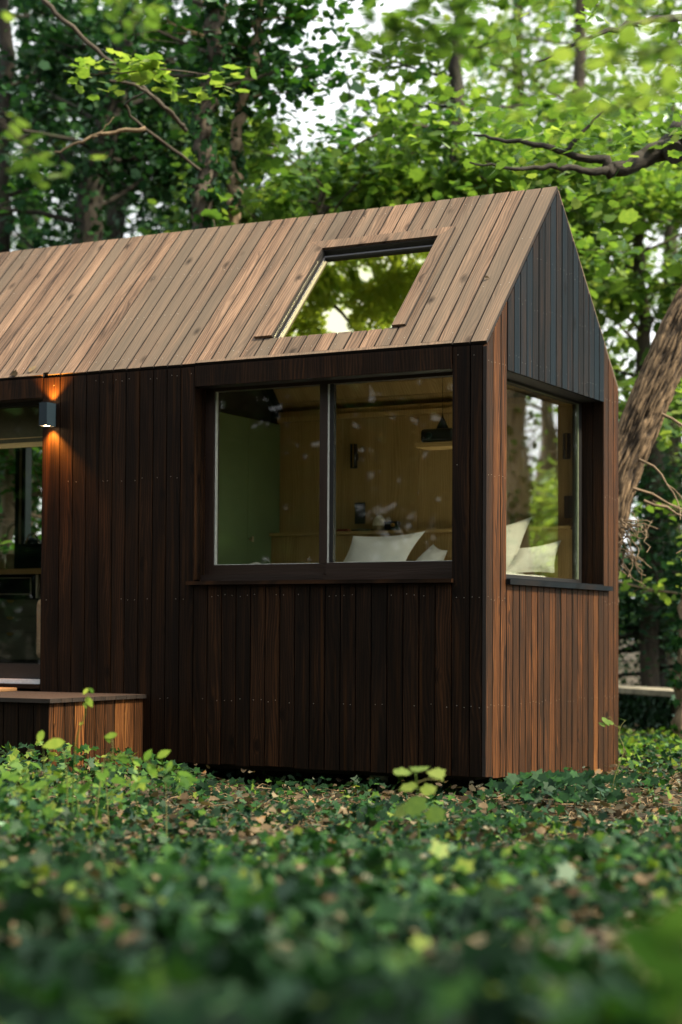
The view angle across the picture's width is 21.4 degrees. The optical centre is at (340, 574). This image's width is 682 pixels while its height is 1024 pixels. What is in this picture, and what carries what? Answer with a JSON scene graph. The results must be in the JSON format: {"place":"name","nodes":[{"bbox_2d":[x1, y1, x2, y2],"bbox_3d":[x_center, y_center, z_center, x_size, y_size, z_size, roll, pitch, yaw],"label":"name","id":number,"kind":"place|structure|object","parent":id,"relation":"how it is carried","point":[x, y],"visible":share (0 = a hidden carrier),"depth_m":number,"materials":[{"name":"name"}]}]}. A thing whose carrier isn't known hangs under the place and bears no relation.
{"place":"outdoors","nodes":[
{"label":"outdoors","id":0,"kind":"place"},
{"bbox_2d":[0,113,104,188],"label":"branch","id":1,"kind":"object","parent":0,"point":[16,133],"visible":1,"depth_m":5.69,"materials":[{"name":"green plant"}]},
{"bbox_2d":[1,0,167,43],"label":"branch","id":2,"kind":"object","parent":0,"point":[153,16],"visible":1,"depth_m":5.56,"materials":[{"name":"green plant"}]},
{"bbox_2d":[41,0,187,131],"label":"branch","id":3,"kind":"object","parent":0,"point":[81,36],"visible":0.7,"depth_m":14.04,"materials":[{"name":"brown plant"}]},
{"bbox_2d":[65,48,256,171],"bbox_3d":[-1.516,-3.649,13.992,1.438,0.534,1.630,1,-2,-23],"label":"branch","id":4,"kind":"object","parent":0,"point":[148,68],"visible":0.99,"depth_m":13.58,"materials":[{"name":"green plant"}]},
{"bbox_2d":[5,640,681,980],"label":"ground","id":5,"kind":"structure","parent":0,"point":[586,931],"depth_m":10.53,"materials":[{"name":"soil"}]},
{"bbox_2d":[0,447,41,554],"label":"thicket","id":6,"kind":"object","parent":5,"relation":"on","point":[7,493],"visible":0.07,"depth_m":16.94,"materials":[{"name":"green plant"}]},
{"bbox_2d":[37,730,68,837],"bbox_3d":[-1.212,0.888,7.594,0.141,0.464,0.026,0,-2,1],"label":"broadleaf seedling","id":7,"kind":"object","parent":5,"relation":"on","point":[53,743],"visible":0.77,"depth_m":7.60,"materials":[{"name":"green plant"}]},
{"bbox_2d":[0,691,146,775],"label":"timber step","id":8,"kind":"object","parent":5,"relation":"on","point":[27,717],"visible":0.67,"depth_m":10.60,"materials":[{"name":"brown wood"}]},
{"bbox_2d":[0,687,16,691],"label":"doormat","id":9,"kind":"object","parent":8,"relation":"on","point":[3,689],"visible":1,"depth_m":11.55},
{"bbox_2d":[71,688,93,831],"bbox_3d":[-1.090,0.799,7.594,0.094,0.646,0.020,0,-2,2],"label":"climber shoot","id":10,"kind":"object","parent":5,"relation":"on","point":[89,701],"visible":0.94,"depth_m":7.60,"materials":[{"name":"green plant"}]},
{"bbox_2d":[0,0,193,520],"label":"dark tree","id":11,"kind":"object","parent":5,"relation":"on","point":[6,40],"visible":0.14,"depth_m":19.36,"materials":[{"name":"green plant"}]},
{"bbox_2d":[8,0,186,536],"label":"maple","id":12,"kind":"object","parent":5,"relation":"on","point":[21,156],"visible":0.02,"depth_m":32.38,"materials":[{"name":"green plant"}]},
{"bbox_2d":[0,761,197,837],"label":"bramble patch","id":13,"kind":"object","parent":5,"relation":"on","point":[185,782],"visible":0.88,"depth_m":7.79,"materials":[{"name":"green plant"}]},
{"bbox_2d":[94,732,172,830],"bbox_3d":[-0.878,0.899,7.597,0.336,0.468,0.031,0,-2,-2],"label":"climber shoot","id":14,"kind":"object","parent":5,"relation":"on","point":[152,771],"visible":0.94,"depth_m":7.60,"materials":[{"name":"green plant"}]},
{"bbox_2d":[8,0,285,514],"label":"dark tree","id":15,"kind":"object","parent":5,"relation":"on","point":[117,225],"visible":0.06,"depth_m":25.70,"materials":[{"name":"green plant"}]},
{"bbox_2d":[0,0,368,249],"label":"dark tree","id":16,"kind":"object","parent":5,"relation":"on","point":[90,177],"visible":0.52,"depth_m":18.29,"materials":[{"name":"green plant"}]},
{"bbox_2d":[42,0,387,229],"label":"ivy clad tree","id":17,"kind":"object","parent":5,"relation":"on","point":[218,51],"visible":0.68,"depth_m":15.50,"materials":[{"name":"green plant"}]},
{"bbox_2d":[123,0,309,229],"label":"dark tree","id":18,"kind":"object","parent":5,"relation":"on","point":[172,13],"visible":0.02,"depth_m":23.72,"materials":[{"name":"green plant"}]},
{"bbox_2d":[72,81,420,237],"bbox_3d":[-0.758,-1.847,20.045,4.897,6.912,4.725,-1,-2,42],"label":"hazel tree","id":19,"kind":"object","parent":5,"relation":"on","point":[342,113],"visible":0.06,"depth_m":19.28,"materials":[{"name":"green plant"}]},
{"bbox_2d":[83,0,427,225],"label":"ivy clad tree","id":20,"kind":"object","parent":5,"relation":"on","point":[242,113],"visible":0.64,"depth_m":15.78,"materials":[{"name":"green plant"}]},
{"bbox_2d":[0,186,618,790],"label":"cabin","id":21,"kind":"object","parent":5,"relation":"on","point":[324,342],"visible":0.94,"depth_m":11.17,"materials":[{"name":"brown wood"}]},
{"bbox_2d":[10,370,17,375],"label":"fallen leaf","id":22,"kind":"object","parent":21,"relation":"on","point":[14,372],"visible":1,"depth_m":11.76,"materials":[{"name":"brown plant"}]},
{"bbox_2d":[5,447,31,567],"bbox_3d":[-2.461,-0.554,14.298,1.535,1.000,0.080,-1,-2,28],"label":"kitchen window","id":23,"kind":"structure","parent":21,"relation":"in","point":[23,456],"depth_m":14.30,"materials":[{"name":"black metal"}]},
{"bbox_2d":[0,568,40,663],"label":"kitchen counter","id":24,"kind":"object","parent":21,"relation":"in","point":[20,593],"visible":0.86,"depth_m":13.55,"materials":[{"name":"brown wood"}]},
{"bbox_2d":[0,554,5,568],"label":"cup","id":25,"kind":"object","parent":24,"relation":"on","point":[2,561],"visible":0.87,"depth_m":13.87,"materials":[{"name":"beige ceramic"}]},
{"bbox_2d":[6,554,13,568],"bbox_3d":[-2.514,-0.095,13.845,0.116,0.120,0.116,-1,-2,28],"label":"cup","id":26,"kind":"object","parent":24,"relation":"on","point":[10,561],"visible":0.66,"depth_m":13.79,"materials":[{"name":"beige ceramic"}]},
{"bbox_2d":[14,533,40,568],"bbox_3d":[-2.284,-0.175,13.788,0.320,0.278,0.288,-1,-2,28],"label":"coffee machine","id":27,"kind":"object","parent":24,"relation":"on","point":[27,554],"visible":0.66,"depth_m":13.69,"materials":[{"name":"black"}]},
{"bbox_2d":[0,400,42,688],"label":"glass door","id":28,"kind":"structure","parent":21,"relation":"in","point":[19,421],"depth_m":11.90,"materials":[{"name":"clear glass"}]},
{"bbox_2d":[36,599,40,663],"bbox_3d":[-1.651,0.452,12.500,0.620,0.578,0.760,-1,-2,28],"label":"armchair","id":29,"kind":"object","parent":21,"relation":"in","point":[38,628],"visible":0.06,"depth_m":12.31,"materials":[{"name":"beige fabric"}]},
{"bbox_2d":[39,402,55,426],"bbox_3d":[-1.874,-1.022,11.543,0.062,0.149,0.103,-1,-2,28],"label":"outdoor lamp","id":30,"kind":"object","parent":21,"relation":"attached to","point":[47,414],"visible":1,"depth_m":11.51,"materials":[{"name":"grey metal"}]},
{"bbox_2d":[218,412,279,564],"bbox_3d":[-1.113,-0.187,12.426,0.593,1.855,1.819,-1,-2,28],"label":"wardrobe","id":31,"kind":"object","parent":21,"relation":"in","point":[249,490],"visible":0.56,"depth_m":12.71,"materials":[{"name":"green paint"}]},
{"bbox_2d":[186,372,453,584],"bbox_3d":[-0.111,-0.565,10.728,1.787,1.245,0.208,-1,-2,28],"label":"front window","id":32,"kind":"structure","parent":21,"relation":"in","point":[328,571],"depth_m":10.77,"materials":[{"name":"black metal"}]},
{"bbox_2d":[350,444,357,468],"bbox_3d":[0.096,-0.836,12.771,0.052,0.170,0.078,-1,-2,28],"label":"wall lamp","id":33,"kind":"object","parent":21,"relation":"attached to","point":[353,455],"visible":1,"depth_m":12.74,"materials":[{"name":"black plastic"}]},
{"bbox_2d":[355,502,364,523],"bbox_3d":[0.135,-0.434,12.774,0.080,0.150,0.012,-1,-2,28],"label":"socket panel","id":34,"kind":"object","parent":21,"relation":"attached to","point":[359,513],"visible":1,"depth_m":12.77,"materials":[{"name":"black plastic"}]},
{"bbox_2d":[251,562,544,576],"bbox_3d":[0.169,0.317,11.687,2.100,0.815,1.520,-1,-2,28],"label":"bed","id":35,"kind":"object","parent":21,"relation":"in","point":[512,573],"visible":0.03,"depth_m":11.55,"materials":[{"name":"white fabric"}]},
{"bbox_2d":[343,531,424,561],"bbox_3d":[0.237,-0.139,12.209,0.668,0.306,0.149,0,-2,19],"label":"pillow","id":36,"kind":"object","parent":35,"relation":"on","point":[378,549],"visible":0.61,"depth_m":12.14,"materials":[{"name":"white fabric"}]},
{"bbox_2d":[416,544,446,560],"bbox_3d":[0.563,-0.097,12.192,0.325,0.225,0.139,-1,-2,28],"label":"pillow","id":37,"kind":"object","parent":35,"relation":"on","point":[432,553],"visible":0.44,"depth_m":12.13,"materials":[{"name":"white fabric"}]},
{"bbox_2d":[506,517,531,568],"bbox_3d":[1.010,-0.192,11.897,0.557,0.400,0.231,1,-2,-7],"label":"pillow","id":38,"kind":"object","parent":35,"relation":"on","point":[515,532],"visible":0.25,"depth_m":11.92,"materials":[{"name":"white fabric"}]},
{"bbox_2d":[506,540,560,572],"bbox_3d":[1.252,-0.114,11.835,0.470,0.242,0.132,1,-2,-25],"label":"pillow","id":39,"kind":"object","parent":35,"relation":"on","point":[537,559],"visible":0.98,"depth_m":11.80,"materials":[{"name":"white fabric"}]},
{"bbox_2d":[269,526,571,578],"bbox_3d":[0.524,0.222,12.473,2.305,1.059,0.134,-1,-2,28],"label":"headboard shelf","id":40,"kind":"object","parent":21,"relation":"attached to","point":[298,547],"visible":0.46,"depth_m":12.44,"materials":[{"name":"brown wood"}]},
{"bbox_2d":[351,529,374,530],"bbox_3d":[0.157,-0.310,12.677,0.155,0.011,0.075,-1,-2,28],"label":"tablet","id":41,"kind":"object","parent":40,"relation":"on","point":[363,530],"visible":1,"depth_m":12.64,"materials":[{"name":"black plastic"}]},
{"bbox_2d":[373,515,384,529],"bbox_3d":[0.268,-0.360,12.633,0.094,0.110,0.095,-1,-2,28],"label":"vase","id":42,"kind":"object","parent":40,"relation":"on","point":[378,522],"visible":1,"depth_m":12.60,"materials":[{"name":"beige ceramic"}]},
{"bbox_2d":[384,521,399,529],"bbox_3d":[0.355,-0.339,12.582,0.100,0.064,0.058,-1,-2,28],"label":"radio","id":43,"kind":"object","parent":40,"relation":"on","point":[391,525],"visible":1,"depth_m":12.56,"materials":[{"name":"black plastic"}]},
{"bbox_2d":[416,378,451,449],"bbox_3d":[0.667,-1.330,11.721,0.300,1.020,0.210,-1,-2,28],"label":"pendant lamp","id":44,"kind":"object","parent":21,"relation":"hanging from","point":[439,437],"visible":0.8,"depth_m":11.64,"materials":[{"name":"black plastic"}]},
{"bbox_2d":[506,379,612,590],"bbox_3d":[1.284,-0.537,11.192,0.230,1.242,1.734,-1,-2,28],"label":"gable window","id":45,"kind":"structure","parent":21,"relation":"in","point":[576,581],"depth_m":11.85,"materials":[{"name":"black metal"}]},
{"bbox_2d":[563,433,570,458],"bbox_3d":[1.506,-0.853,12.015,0.052,0.170,0.078,-1,-2,28],"label":"wall lamp","id":46,"kind":"object","parent":21,"relation":"attached to","point":[566,445],"visible":1,"depth_m":11.98,"materials":[{"name":"black plastic"}]},
{"bbox_2d":[564,496,571,517],"bbox_3d":[1.526,-0.450,12.028,0.080,0.150,0.012,-1,-2,28],"label":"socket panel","id":47,"kind":"object","parent":21,"relation":"attached to","point":[567,506],"visible":0.56,"depth_m":12.03,"materials":[{"name":"black plastic"}]},
{"bbox_2d":[14,493,641,666],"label":"wood","id":48,"kind":"object","parent":5,"relation":"on","point":[636,503],"depth_m":48.10,"materials":[{"name":"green plant"}]},
{"bbox_2d":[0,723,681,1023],"bbox_3d":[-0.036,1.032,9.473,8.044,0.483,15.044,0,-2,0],"label":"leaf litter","id":49,"kind":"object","parent":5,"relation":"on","point":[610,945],"visible":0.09,"depth_m":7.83,"materials":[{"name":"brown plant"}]},
{"bbox_2d":[0,728,681,1023],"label":"ivy cover","id":50,"kind":"object","parent":5,"relation":"on","point":[229,967],"visible":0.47,"depth_m":4.43,"materials":[{"name":"green plant"}]},
{"bbox_2d":[126,69,568,232],"bbox_3d":[-0.132,-1.510,16.759,4.391,6.056,3.746,-1,-2,28],"label":"maple tree","id":51,"kind":"object","parent":5,"relation":"on","point":[373,178],"visible":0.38,"depth_m":16.33,"materials":[{"name":"green plant"}]},
{"bbox_2d":[250,95,477,157],"bbox_3d":[0.166,-3.925,15.945,2.048,0.457,0.950,1,-2,-8],"label":"branch","id":52,"kind":"object","parent":51,"relation":"attached to","point":[320,100],"visible":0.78,"depth_m":15.91,"materials":[{"name":"green plant"}]},
{"bbox_2d":[15,751,681,919],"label":"fallen twigs","id":53,"kind":"object","parent":5,"relation":"on","point":[258,787],"visible":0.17,"depth_m":9.30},
{"bbox_2d":[278,133,524,202],"bbox_3d":[0.753,-2.490,28.967,6.552,8.795,6.064,-1,-2,28],"label":"maple tree","id":54,"kind":"object","parent":5,"relation":"on","point":[313,151],"depth_m":27.79,"materials":[{"name":"green plant"}]},
{"bbox_2d":[394,766,445,838],"bbox_3d":[0.307,0.928,6.971,0.188,0.366,0.228,1,-2,-17],"label":"maple seedling","id":55,"kind":"object","parent":5,"relation":"on","point":[414,806],"visible":0.94,"depth_m":6.95,"materials":[{"name":"green plant"}]},
{"bbox_2d":[300,0,681,241],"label":"maple tree","id":56,"kind":"object","parent":5,"relation":"on","point":[452,66],"visible":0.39,"depth_m":17.23,"materials":[{"name":"green plant"}]},
{"bbox_2d":[334,54,681,406],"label":"maple tree","id":57,"kind":"object","parent":5,"relation":"on","point":[598,264],"visible":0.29,"depth_m":16.32,"materials":[{"name":"green plant"}]},
{"bbox_2d":[362,0,659,376],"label":"maple","id":58,"kind":"object","parent":5,"relation":"on","point":[521,85],"visible":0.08,"depth_m":33.71,"materials":[{"name":"green plant"}]},
{"bbox_2d":[382,0,681,602],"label":"leaning tree","id":59,"kind":"object","parent":5,"relation":"on","point":[650,398],"visible":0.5,"depth_m":12.96,"materials":[{"name":"green plant"}]},
{"bbox_2d":[418,0,681,375],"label":"maple tree","id":60,"kind":"object","parent":5,"relation":"on","point":[579,69],"visible":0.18,"depth_m":26.91,"materials":[{"name":"green plant"}]},
{"bbox_2d":[484,768,660,807],"bbox_3d":[1.163,1.115,9.455,0.851,0.273,1.244,0,-2,19],"label":"ivy clump","id":61,"kind":"object","parent":5,"relation":"on","point":[549,782],"visible":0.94,"depth_m":9.12,"materials":[{"name":"green plant"}]},
{"bbox_2d":[466,83,681,686],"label":"maple tree","id":62,"kind":"object","parent":5,"relation":"on","point":[640,344],"visible":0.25,"depth_m":18.37,"materials":[{"name":"green plant"}]},
{"bbox_2d":[505,0,681,683],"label":"maple","id":63,"kind":"object","parent":5,"relation":"on","point":[666,235],"visible":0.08,"depth_m":29.76,"materials":[{"name":"green plant"}]},
{"bbox_2d":[599,717,625,814],"bbox_3d":[1.382,0.976,9.194,0.134,0.502,0.051,0,-2,-3],"label":"twiggy sapling","id":64,"kind":"object","parent":5,"relation":"on","point":[606,721],"visible":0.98,"depth_m":9.20,"materials":[{"name":"green plant"}]},
{"bbox_2d":[606,724,681,772],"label":"ground cover","id":65,"kind":"object","parent":5,"relation":"on","point":[630,742],"visible":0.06,"depth_m":13.28,"materials":[{"name":"green plant"}]},
{"bbox_2d":[612,366,681,687],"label":"yew tree","id":66,"kind":"object","parent":5,"relation":"on","point":[628,605],"visible":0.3,"depth_m":18.25,"materials":[{"name":"green plant"}]},
{"bbox_2d":[612,898,681,1023],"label":"foreground leaf shoot","id":67,"kind":"object","parent":5,"relation":"on","point":[653,949],"visible":1,"depth_m":2.10,"materials":[{"name":"green plant"}]},
{"bbox_2d":[618,685,677,737],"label":"garden wall","id":68,"kind":"structure","parent":5,"relation":"on","point":[643,707],"depth_m":16.38,"materials":[{"name":"stone"}]},
{"bbox_2d":[618,379,681,739],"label":"sapling tree","id":69,"kind":"object","parent":5,"relation":"on","point":[675,683],"visible":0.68,"depth_m":14.99,"materials":[{"name":"green plant"}]},
{"bbox_2d":[10,0,681,597],"label":"sky","id":70,"kind":"structure","parent":0,"point":[355,19],"materials":[{"name":"white"}]},
{"bbox_2d":[348,0,545,76],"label":"branch","id":71,"kind":"object","parent":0,"point":[394,26],"visible":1,"depth_m":5.17,"materials":[{"name":"green plant"}]},
{"bbox_2d":[475,0,681,133],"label":"branch","id":72,"kind":"object","parent":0,"point":[614,52],"visible":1,"depth_m":5.00,"materials":[{"name":"green plant"}]},
{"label":"canopy tree","id":73,"kind":"object","parent":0,"visible":0},
{"bbox_2d":[54,117,145,152],"bbox_3d":[-1.866,-3.409,14.003,0.715,0.284,0.046,0,-2,0],"label":"branch","id":74,"kind":"object","parent":73,"relation":"attached to","point":[133,130],"visible":1,"depth_m":13.99,"materials":[{"name":"brown plant"}]}
]}

